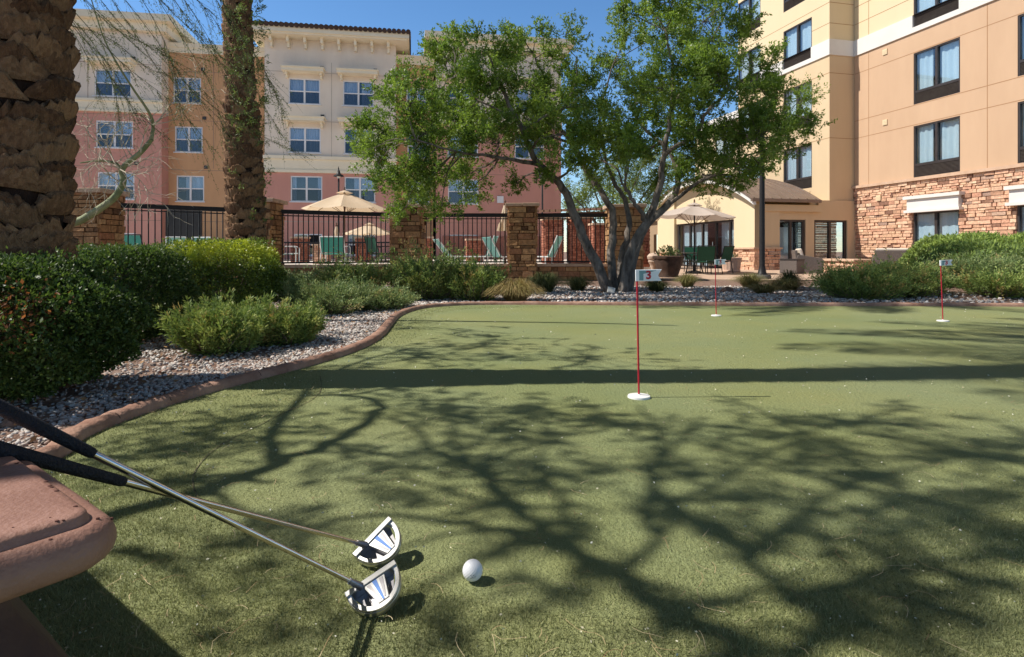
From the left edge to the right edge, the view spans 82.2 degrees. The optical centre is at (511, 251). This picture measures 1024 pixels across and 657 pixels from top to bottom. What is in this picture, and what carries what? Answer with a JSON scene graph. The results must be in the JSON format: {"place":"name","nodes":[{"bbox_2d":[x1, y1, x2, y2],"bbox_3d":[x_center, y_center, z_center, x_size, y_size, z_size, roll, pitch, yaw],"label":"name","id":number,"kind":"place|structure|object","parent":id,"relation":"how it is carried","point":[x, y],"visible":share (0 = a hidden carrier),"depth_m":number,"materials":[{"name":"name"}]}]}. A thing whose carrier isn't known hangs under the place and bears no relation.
{"place":"outdoors","nodes":[
{"label":"outdoors","id":0,"kind":"place"},
{"bbox_2d":[289,237,310,261],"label":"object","id":1,"kind":"structure","parent":0,"point":[301,247],"depth_m":25.68,"materials":[{"name":"brick"}]},
{"bbox_2d":[354,237,370,259],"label":"brick pier","id":2,"kind":"structure","parent":0,"point":[360,249],"depth_m":25.69,"materials":[{"name":"brick"}]},
{"bbox_2d":[73,0,841,251],"label":"sky","id":3,"kind":"structure","parent":0,"point":[416,16],"materials":[{"name":"blue"}]},
{"bbox_2d":[465,239,483,260],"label":"brick pier","id":4,"kind":"structure","parent":0,"point":[474,246],"depth_m":26.64,"materials":[{"name":"brick"}]},
{"bbox_2d":[0,244,1023,449],"bbox_3d":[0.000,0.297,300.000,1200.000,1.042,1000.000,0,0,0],"label":"ground","id":5,"kind":"structure","parent":0,"point":[111,386],"depth_m":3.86,"materials":[{"name":"grey gravel"}]},
{"bbox_2d":[0,0,80,392],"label":"palm tree","id":6,"kind":"object","parent":5,"relation":"on","point":[40,58],"visible":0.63,"depth_m":3.04,"materials":[{"name":"plant"}]},
{"bbox_2d":[0,245,158,403],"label":"hedge shrub","id":7,"kind":"object","parent":5,"relation":"on","point":[105,324],"visible":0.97,"depth_m":2.70,"materials":[{"name":"green plant"}]},
{"bbox_2d":[71,188,129,281],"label":"stone pillar","id":8,"kind":"structure","parent":5,"relation":"on","point":[108,223],"depth_m":12.24,"materials":[{"name":"stone"}]},
{"bbox_2d":[74,241,202,341],"bbox_3d":[-3.095,0.316,4.722,0.960,0.816,1.048,0,0,0],"label":"hedge shrub","id":9,"kind":"object","parent":5,"relation":"on","point":[164,273],"visible":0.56,"depth_m":4.57,"materials":[{"name":"green plant"}]},
{"bbox_2d":[69,0,320,235],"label":"palo verde tree","id":10,"kind":"object","parent":5,"relation":"on","point":[104,205],"visible":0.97,"depth_m":5.49,"materials":[{"name":"green plant"}]},
{"bbox_2d":[152,287,277,356],"bbox_3d":[-2.091,0.505,4.258,0.762,0.480,0.947,0,0,0],"label":"juniper shrub","id":11,"kind":"object","parent":5,"relation":"on","point":[217,326],"visible":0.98,"depth_m":4.02,"materials":[{"name":"green plant"}]},
{"bbox_2d":[149,236,288,309],"bbox_3d":[-3.293,0.273,6.598,1.447,0.905,1.282,0,0,-3],"label":"hedge shrub","id":12,"kind":"object","parent":5,"relation":"on","point":[267,266],"visible":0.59,"depth_m":6.25,"materials":[{"name":"green plant"}]},
{"bbox_2d":[217,0,275,300],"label":"palm tree","id":13,"kind":"object","parent":5,"relation":"on","point":[245,201],"visible":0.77,"depth_m":8.32,"materials":[{"name":"brown plant"}]},
{"bbox_2d":[265,198,287,264],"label":"stone pillar","id":14,"kind":"structure","parent":5,"relation":"on","point":[274,206],"depth_m":14.53,"materials":[{"name":"stone"}]},
{"bbox_2d":[241,295,328,345],"bbox_3d":[-1.789,0.530,4.619,0.691,0.432,0.839,0,0,0],"label":"juniper shrub","id":15,"kind":"object","parent":5,"relation":"on","point":[297,323],"visible":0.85,"depth_m":4.45,"materials":[{"name":"green plant"}]},
{"bbox_2d":[276,259,358,295],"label":"juniper shrub","id":16,"kind":"object","parent":5,"relation":"on","point":[299,275],"visible":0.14,"depth_m":8.71,"materials":[{"name":"green plant"}]},
{"bbox_2d":[68,8,574,258],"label":"hotel building","id":17,"kind":"structure","parent":5,"relation":"on","point":[322,73],"depth_m":36.71,"materials":[{"name":"pink paint"}]},
{"bbox_2d":[92,69,131,97],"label":"window","id":18,"kind":"structure","parent":17,"relation":"in","point":[101,85],"depth_m":35.10,"materials":[{"name":"glass"}]},
{"bbox_2d":[94,120,133,148],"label":"window","id":19,"kind":"structure","parent":17,"relation":"in","point":[116,145],"depth_m":35.15,"materials":[{"name":"glass"}]},
{"bbox_2d":[98,172,134,199],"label":"window","id":20,"kind":"structure","parent":17,"relation":"in","point":[105,181],"depth_m":35.12,"materials":[{"name":"glass"}]},
{"bbox_2d":[172,77,201,104],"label":"window","id":21,"kind":"structure","parent":17,"relation":"in","point":[183,100],"depth_m":36.71,"materials":[{"name":"glass"}]},
{"bbox_2d":[173,126,202,153],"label":"window","id":22,"kind":"structure","parent":17,"relation":"in","point":[183,144],"depth_m":36.73,"materials":[{"name":"glass"}]},
{"bbox_2d":[175,176,204,202],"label":"window","id":23,"kind":"structure","parent":17,"relation":"in","point":[194,191],"depth_m":36.78,"materials":[{"name":"white plastic"}]},
{"bbox_2d":[288,78,320,105],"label":"window","id":24,"kind":"structure","parent":17,"relation":"in","point":[304,91],"depth_m":36.91,"materials":[{"name":"glass"}]},
{"bbox_2d":[288,127,321,153],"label":"window","id":25,"kind":"structure","parent":17,"relation":"in","point":[307,139],"depth_m":36.92,"materials":[{"name":"glass"}]},
{"bbox_2d":[289,176,321,202],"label":"window","id":26,"kind":"structure","parent":17,"relation":"in","point":[294,188],"depth_m":36.85,"materials":[{"name":"white plastic"}]},
{"bbox_2d":[342,80,373,107],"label":"window","id":27,"kind":"structure","parent":17,"relation":"in","point":[350,93],"depth_m":37.45,"materials":[{"name":"glass"}]},
{"bbox_2d":[345,177,375,203],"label":"window","id":28,"kind":"structure","parent":17,"relation":"in","point":[358,181],"depth_m":37.51,"materials":[{"name":"glass"}]},
{"bbox_2d":[448,180,478,204],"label":"window","id":29,"kind":"structure","parent":17,"relation":"in","point":[455,197],"depth_m":38.53,"materials":[{"name":"white glass"}]},
{"bbox_2d":[269,267,382,314],"bbox_3d":[-2.162,0.468,6.929,1.282,0.579,1.404,0,0,0],"label":"juniper shrub","id":30,"kind":"object","parent":5,"relation":"on","point":[337,297],"visible":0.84,"depth_m":6.64,"materials":[{"name":"green plant"}]},
{"bbox_2d":[283,264,392,276],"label":"stone wall","id":31,"kind":"structure","parent":5,"relation":"on","point":[299,267],"depth_m":15.02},
{"bbox_2d":[279,209,390,263],"bbox_3d":[-4.598,-0.378,15.548,2.948,1.375,0.090,0,0,-27],"label":"iron fence","id":32,"kind":"object","parent":31,"relation":"on","point":[328,213],"visible":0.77,"depth_m":15.48,"materials":[{"name":"metal"}]},
{"bbox_2d":[311,246,391,289],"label":"juniper shrub","id":33,"kind":"object","parent":5,"relation":"on","point":[369,273],"visible":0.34,"depth_m":8.49,"materials":[{"name":"green plant"}]},
{"bbox_2d":[344,275,422,310],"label":"juniper shrub","id":34,"kind":"object","parent":5,"relation":"on","point":[391,297],"visible":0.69,"depth_m":7.12,"materials":[{"name":"green plant"}]},
{"bbox_2d":[220,259,566,265],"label":"pool deck","id":35,"kind":"structure","parent":5,"relation":"on","point":[433,260],"depth_m":24.31,"materials":[{"name":"concrete"}]},
{"bbox_2d":[165,210,201,240],"bbox_3d":[-12.300,-0.535,22.000,1.320,2.050,0.120,0,0,0],"label":"dark panel","id":36,"kind":"object","parent":35,"relation":"on","point":[177,225],"visible":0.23,"depth_m":21.96,"materials":[{"name":"black metal"}]},
{"bbox_2d":[319,236,350,264],"bbox_3d":[-5.597,0.008,18.542,0.811,0.969,0.717,0,0,0],"label":"sling chair","id":37,"kind":"object","parent":35,"relation":"on","point":[331,243],"visible":0.72,"depth_m":18.28,"materials":[{"name":"fabric"}]},
{"bbox_2d":[284,242,389,260],"bbox_3d":[-7.534,0.000,25.000,5.311,0.820,0.050,0,0,0],"label":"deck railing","id":38,"kind":"object","parent":35,"relation":"on","point":[331,260],"visible":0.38,"depth_m":24.99,"materials":[{"name":"white metal"}]},
{"bbox_2d":[301,187,384,263],"bbox_3d":[-5.709,-0.860,20.000,2.624,2.700,2.624,0,0,11],"label":"patio umbrella","id":39,"kind":"object","parent":35,"relation":"on","point":[344,200],"visible":0.78,"depth_m":19.64,"materials":[{"name":"fabric"}]},
{"bbox_2d":[345,220,389,259],"bbox_3d":[-7.282,-0.550,30.000,2.494,2.080,2.494,0,0,11],"label":"patio umbrella","id":40,"kind":"object","parent":35,"relation":"on","point":[369,230],"visible":0.62,"depth_m":29.53,"materials":[{"name":"beige fabric"}]},
{"bbox_2d":[482,236,506,258],"bbox_3d":[-0.049,0.009,18.772,1.767,0.962,0.679,0,0,-28],"label":"chaise lounge","id":41,"kind":"object","parent":35,"relation":"on","point":[489,246],"visible":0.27,"depth_m":18.46,"materials":[{"name":"teal metal"}]},
{"bbox_2d":[497,200,507,260],"bbox_3d":[-0.220,-0.575,18.600,0.500,2.130,0.500,0,0,-23],"label":"closed umbrella","id":42,"kind":"object","parent":35,"relation":"on","point":[504,222],"visible":0.62,"depth_m":18.54,"materials":[{"name":"beige fabric"}]},
{"bbox_2d":[540,219,564,260],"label":"brick column","id":43,"kind":"structure","parent":35,"relation":"on","point":[544,237],"depth_m":24.12,"materials":[{"name":"brick"}]},
{"bbox_2d":[537,208,604,217],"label":"pergola roof","id":44,"kind":"structure","parent":35,"relation":"on","point":[577,209],"depth_m":23.96,"materials":[{"name":"brown wood"}]},
{"bbox_2d":[565,217,593,260],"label":"brick column","id":45,"kind":"structure","parent":35,"relation":"on","point":[574,243],"depth_m":24.08,"materials":[{"name":"brick"}]},
{"bbox_2d":[588,223,606,263],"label":"brick column","id":46,"kind":"structure","parent":35,"relation":"on","point":[597,238],"depth_m":22.23,"materials":[{"name":"brick"}]},
{"bbox_2d":[387,204,427,274],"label":"stone pillar","id":47,"kind":"structure","parent":5,"relation":"on","point":[414,227],"depth_m":15.97,"materials":[{"name":"stone"}]},
{"bbox_2d":[376,237,481,299],"bbox_3d":[-1.284,0.263,8.902,1.698,0.997,1.441,0,0,0],"label":"juniper shrub","id":48,"kind":"object","parent":5,"relation":"on","point":[425,279],"visible":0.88,"depth_m":8.58,"materials":[{"name":"green plant"}]},
{"bbox_2d":[431,263,507,275],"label":"stone wall","id":49,"kind":"structure","parent":5,"relation":"on","point":[498,264],"depth_m":16.18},
{"bbox_2d":[423,213,507,262],"bbox_3d":[-1.297,-0.378,16.400,2.381,1.375,0.090,0,0,0],"label":"iron fence","id":50,"kind":"object","parent":49,"relation":"on","point":[486,215],"visible":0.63,"depth_m":16.39,"materials":[{"name":"metal"}]},
{"bbox_2d":[441,249,511,300],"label":"juniper shrub","id":51,"kind":"object","parent":5,"relation":"on","point":[472,283],"visible":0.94,"depth_m":8.43,"materials":[{"name":"green plant"}]},
{"bbox_2d":[3,288,1020,656],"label":"dry needles","id":52,"kind":"object","parent":5,"relation":"on","point":[516,535],"depth_m":1.71,"materials":[{"name":"plant"}]},
{"bbox_2d":[481,276,546,300],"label":"grass tuft","id":53,"kind":"object","parent":5,"relation":"on","point":[516,289],"visible":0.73,"depth_m":8.16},
{"bbox_2d":[19,305,1023,656],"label":"fringe turf","id":54,"kind":"structure","parent":5,"relation":"on","point":[309,391],"depth_m":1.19,"materials":[{"name":"plastic"}]},
{"bbox_2d":[0,456,116,656],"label":"stone bench","id":55,"kind":"object","parent":54,"relation":"on","point":[53,530],"visible":0.96,"depth_m":0.58,"materials":[{"name":"stone"}]},
{"bbox_2d":[0,398,401,616],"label":"putter","id":56,"kind":"object","parent":54,"relation":"on","point":[377,592],"visible":1,"depth_m":0.99,"materials":[{"name":"metal"}]},
{"bbox_2d":[193,308,1023,617],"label":"putting green","id":57,"kind":"object","parent":54,"relation":"on","point":[533,358],"visible":0.84,"depth_m":2.16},
{"bbox_2d":[0,440,401,566],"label":"putter","id":58,"kind":"object","parent":57,"relation":"on","point":[380,546],"visible":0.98,"depth_m":1.02,"materials":[{"name":"metal"}]},
{"bbox_2d":[462,559,482,581],"bbox_3d":[-0.084,0.675,1.243,0.043,0.043,0.043,0,0,0],"label":"golf ball","id":59,"kind":"object","parent":57,"relation":"on","point":[472,570],"visible":1,"depth_m":1.23,"materials":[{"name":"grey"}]},
{"bbox_2d":[35,308,1022,656],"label":"fallen petals","id":60,"kind":"object","parent":57,"relation":"on","point":[515,476],"visible":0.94,"depth_m":1.74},
{"bbox_2d":[628,269,661,399],"bbox_3d":[0.628,0.393,2.800,0.152,0.614,0.107,0,0,27],"label":"putting flag","id":61,"kind":"object","parent":57,"relation":"on","point":[647,275],"visible":1,"depth_m":2.80,"materials":[{"name":"white plastic"}]},
{"bbox_2d":[505,203,539,280],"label":"stone pillar","id":62,"kind":"structure","parent":5,"relation":"on","point":[522,231],"depth_m":16.00,"materials":[{"name":"stone"}]},
{"bbox_2d":[36,301,1023,457],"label":"kerb","id":63,"kind":"structure","parent":5,"relation":"on","point":[84,429],"depth_m":3.51,"materials":[{"name":"concrete"}]},
{"bbox_2d":[526,271,572,292],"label":"shrub","id":64,"kind":"object","parent":5,"relation":"on","point":[548,282],"visible":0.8,"depth_m":11.04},
{"bbox_2d":[537,263,607,279],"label":"stone wall","id":65,"kind":"structure","parent":5,"relation":"on","point":[566,271],"depth_m":16.23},
{"bbox_2d":[536,213,607,262],"bbox_3d":[1.680,-0.378,16.400,2.013,1.375,0.090,0,0,0],"label":"iron fence","id":66,"kind":"object","parent":65,"relation":"on","point":[581,215],"visible":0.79,"depth_m":16.39,"materials":[{"name":"metal"}]},
{"bbox_2d":[561,276,598,290],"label":"grass tuft","id":67,"kind":"object","parent":5,"relation":"on","point":[578,283],"visible":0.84,"depth_m":11.85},
{"bbox_2d":[336,0,837,291],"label":"shade tree","id":68,"kind":"object","parent":5,"relation":"on","point":[706,63],"visible":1,"depth_m":10.70,"materials":[{"name":"green plant"}]},
{"bbox_2d":[555,148,678,222],"bbox_3d":[4.933,-2.135,26.877,5.602,5.946,3.958,0,0,18],"label":"feathery tree","id":69,"kind":"object","parent":5,"relation":"on","point":[579,199],"visible":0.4,"depth_m":26.98,"materials":[{"name":"green plant"}]},
{"bbox_2d":[603,204,646,271],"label":"stone pillar","id":70,"kind":"structure","parent":5,"relation":"on","point":[622,221],"depth_m":15.95,"materials":[{"name":"stone"}]},
{"bbox_2d":[634,277,679,291],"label":"grass tuft","id":71,"kind":"object","parent":5,"relation":"on","point":[653,286],"visible":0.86,"depth_m":11.46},
{"bbox_2d":[672,272,703,286],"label":"grass tuft","id":72,"kind":"object","parent":5,"relation":"on","point":[686,281],"visible":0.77,"depth_m":13.08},
{"bbox_2d":[727,272,773,287],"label":"shrub","id":73,"kind":"object","parent":5,"relation":"on","point":[744,280],"visible":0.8,"depth_m":13.05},
{"bbox_2d":[736,283,793,293],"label":"grass tuft","id":74,"kind":"object","parent":5,"relation":"on","point":[757,288],"visible":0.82,"depth_m":10.47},
{"bbox_2d":[751,277,817,290],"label":"grass tuft","id":75,"kind":"object","parent":5,"relation":"on","point":[793,284],"visible":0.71,"depth_m":11.81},
{"bbox_2d":[649,0,1023,269],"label":"hotel building","id":76,"kind":"structure","parent":5,"relation":"on","point":[923,103],"depth_m":24.14,"materials":[{"name":"beige paint"}]},
{"bbox_2d":[678,220,733,267],"bbox_3d":[9.420,-0.315,28.326,0.418,2.190,5.188,0,0,-13],"label":"glass door","id":77,"kind":"structure","parent":76,"relation":"in","point":[701,229],"depth_m":28.63,"materials":[{"name":"brown metal"}]},
{"bbox_2d":[738,46,759,81],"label":"window","id":78,"kind":"structure","parent":76,"relation":"in","point":[742,74],"depth_m":31.23,"materials":[{"name":"glass"}]},
{"bbox_2d":[738,0,759,36],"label":"window","id":79,"kind":"structure","parent":76,"relation":"in","point":[746,2],"depth_m":30.83,"materials":[{"name":"glass"}]},
{"bbox_2d":[776,220,804,266],"bbox_3d":[11.793,-0.325,25.202,1.389,2.050,0.521,0,0,-13],"label":"window","id":80,"kind":"structure","parent":76,"relation":"in","point":[786,233],"depth_m":25.14,"materials":[{"name":"brown metal"}]},
{"bbox_2d":[784,17,811,68],"bbox_3d":[13.412,-9.650,27.382,0.202,1.860,1.880,0,0,-13],"label":"window","id":81,"kind":"structure","parent":76,"relation":"in","point":[793,33],"depth_m":27.36,"materials":[{"name":"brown glass"}]},
{"bbox_2d":[784,80,811,127],"bbox_3d":[13.416,-6.720,27.383,0.211,2.000,1.880,0,0,-13],"label":"window","id":82,"kind":"structure","parent":76,"relation":"in","point":[792,104],"depth_m":27.36,"materials":[{"name":"brown glass"}]},
{"bbox_2d":[784,143,811,188],"bbox_3d":[13.416,-3.880,27.383,0.211,2.000,1.880,0,0,-13],"label":"window","id":83,"kind":"structure","parent":76,"relation":"in","point":[804,163],"depth_m":27.32,"materials":[{"name":"glass"}]},
{"bbox_2d":[814,220,845,258],"bbox_3d":[13.752,-0.325,25.453,1.685,2.050,0.102,0,0,-13],"label":"window","id":84,"kind":"structure","parent":76,"relation":"in","point":[828,221],"depth_m":25.46,"materials":[{"name":"brown metal"}]},
{"bbox_2d":[914,0,958,26],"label":"window","id":85,"kind":"structure","parent":76,"relation":"in","point":[944,8],"depth_m":22.27,"materials":[{"name":"brown metal"}]},
{"bbox_2d":[914,37,959,104],"bbox_3d":[15.999,-6.720,22.012,0.205,2.000,1.860,0,0,-13],"label":"window","id":86,"kind":"structure","parent":76,"relation":"in","point":[949,84],"depth_m":21.98,"materials":[{"name":"glass"}]},
{"bbox_2d":[914,116,959,176],"bbox_3d":[15.999,-3.880,22.012,0.205,2.000,1.860,0,0,-13],"label":"window","id":87,"kind":"structure","parent":76,"relation":"in","point":[949,161],"depth_m":21.98,"materials":[{"name":"glass"}]},
{"bbox_2d":[914,210,960,243],"bbox_3d":[15.994,-0.675,22.034,0.200,1.650,1.860,0,0,-13],"label":"window","id":88,"kind":"structure","parent":76,"relation":"in","point":[937,222],"depth_m":22.02,"materials":[{"name":"glass"}]},
{"bbox_2d":[1017,205,1023,233],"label":"window","id":89,"kind":"structure","parent":76,"relation":"in","point":[1020,209],"depth_m":19.19,"materials":[{"name":"brown metal"}]},
{"bbox_2d":[1018,14,1023,75],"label":"window","id":90,"kind":"structure","parent":76,"relation":"in","point":[1020,61],"depth_m":19.16,"materials":[{"name":"brown metal"}]},
{"bbox_2d":[1018,101,1023,162],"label":"window","id":91,"kind":"structure","parent":76,"relation":"in","point":[1020,149],"depth_m":19.16,"materials":[{"name":"brown metal"}]},
{"bbox_2d":[801,251,932,300],"bbox_3d":[5.343,0.373,8.966,1.706,0.783,1.277,0,0,0],"label":"juniper shrub","id":92,"kind":"object","parent":5,"relation":"on","point":[865,282],"visible":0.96,"depth_m":8.70,"materials":[{"name":"green plant"}]},
{"bbox_2d":[852,248,961,297],"bbox_3d":[6.236,0.337,9.312,1.469,0.831,1.287,0,0,0],"label":"juniper shrub","id":93,"kind":"object","parent":5,"relation":"on","point":[931,276],"visible":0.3,"depth_m":9.02,"materials":[{"name":"green plant"}]},
{"bbox_2d":[894,230,1023,287],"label":"shrub","id":94,"kind":"object","parent":5,"relation":"on","point":[972,242],"visible":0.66,"depth_m":11.73,"materials":[{"name":"plant"}]},
{"bbox_2d":[919,248,1023,276],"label":"juniper shrub","id":95,"kind":"object","parent":5,"relation":"on","point":[990,264],"visible":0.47,"depth_m":9.65,"materials":[{"name":"green plant"}]},
{"bbox_2d":[946,261,1023,297],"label":"juniper shrub","id":96,"kind":"object","parent":5,"relation":"on","point":[996,284],"visible":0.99,"depth_m":8.68,"materials":[{"name":"green plant"}]},
{"bbox_2d":[642,266,827,280],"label":"patio","id":97,"kind":"structure","parent":0,"point":[720,276],"depth_m":19.58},
{"bbox_2d":[643,227,649,266],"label":"brick column","id":98,"kind":"structure","parent":97,"relation":"on","point":[646,246],"depth_m":18.30,"materials":[{"name":"brick"}]},
{"bbox_2d":[652,245,684,277],"bbox_3d":[4.688,0.286,17.600,0.939,1.008,0.939,0,0,0],"label":"planter pot","id":99,"kind":"object","parent":97,"relation":"on","point":[668,264],"visible":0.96,"depth_m":17.32,"materials":[{"name":"brown ceramic"}]},
{"bbox_2d":[684,246,705,272],"bbox_3d":[6.735,0.288,21.658,0.631,0.969,0.717,0,0,0],"label":"sling chair","id":100,"kind":"object","parent":97,"relation":"on","point":[688,250],"visible":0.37,"depth_m":21.92,"materials":[{"name":"fabric"}]},
{"bbox_2d":[659,199,735,273],"bbox_3d":[6.322,-0.525,20.400,2.621,2.590,2.624,0,0,11],"label":"patio umbrella","id":101,"kind":"object","parent":97,"relation":"on","point":[694,211],"visible":0.95,"depth_m":20.22,"materials":[{"name":"fabric"}]},
{"bbox_2d":[692,245,715,274],"bbox_3d":[6.410,0.288,19.542,0.631,0.969,0.717,0,0,5],"label":"sling chair","id":102,"kind":"object","parent":97,"relation":"on","point":[705,255],"visible":0.91,"depth_m":19.29,"materials":[{"name":"fabric"}]},
{"bbox_2d":[707,246,734,273],"bbox_3d":[7.318,0.288,20.552,0.631,0.969,0.717,0,0,-35],"label":"sling chair","id":103,"kind":"object","parent":97,"relation":"on","point":[727,253],"visible":0.66,"depth_m":20.35,"materials":[{"name":"fabric"}]},
{"bbox_2d":[720,253,741,271],"bbox_3d":[8.220,0.380,22.000,0.760,0.781,0.760,0,0,0],"label":"barrel planter","id":104,"kind":"object","parent":97,"relation":"on","point":[735,262],"visible":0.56,"depth_m":21.71,"materials":[{"name":"beige ceramic"}]},
{"bbox_2d":[755,274,770,278],"bbox_3d":[7.078,0.777,16.600,0.480,0.245,0.480,0,0,0],"label":"lamp footing","id":105,"kind":"object","parent":97,"relation":"on","point":[768,276],"visible":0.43,"depth_m":16.39,"materials":[{"name":"concrete"}]},
{"bbox_2d":[756,140,767,274],"bbox_3d":[7.078,-1.650,16.600,0.520,4.900,0.520,0,0,0],"label":"lamp post","id":106,"kind":"object","parent":105,"relation":"on","point":[762,269],"visible":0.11,"depth_m":16.54,"materials":[{"name":"black metal"}]},
{"bbox_2d":[779,259,805,273],"bbox_3d":[9.736,0.515,20.400,0.640,0.510,0.640,0,0,-40],"label":"wicker table","id":107,"kind":"object","parent":97,"relation":"on","point":[792,264],"visible":0.81,"depth_m":20.19,"materials":[{"name":"beige wicker"}]},
{"bbox_2d":[791,249,823,272],"bbox_3d":[10.719,0.333,21.313,0.938,0.873,0.780,0,0,15],"label":"wicker armchair","id":108,"kind":"object","parent":97,"relation":"on","point":[812,263],"visible":0.57,"depth_m":20.95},
{"bbox_2d":[823,259,871,271],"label":"seat wall","id":109,"kind":"structure","parent":97,"relation":"on","point":[829,261],"depth_m":20.94,"materials":[{"name":"stone"}]},
{"bbox_2d":[872,248,907,266],"bbox_3d":[12.247,0.333,18.757,1.250,0.873,0.938,0,0,30],"label":"wicker loveseat","id":110,"kind":"object","parent":97,"relation":"on","point":[881,253],"visible":0.16,"depth_m":18.50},
{"bbox_3d":[-7.619,0.570,13.627,2.610,0.460,0.450,0,0,-38],"label":"stone wall","id":111,"kind":"object","parent":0,"visible":0},
{"bbox_2d":[119,203,225,256],"bbox_3d":[-7.635,-0.378,13.647,2.610,1.375,0.090,0,0,-38],"label":"iron fence","id":112,"kind":"object","parent":111,"relation":"on","point":[182,207],"visible":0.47,"depth_m":13.52,"materials":[{"name":"metal"}]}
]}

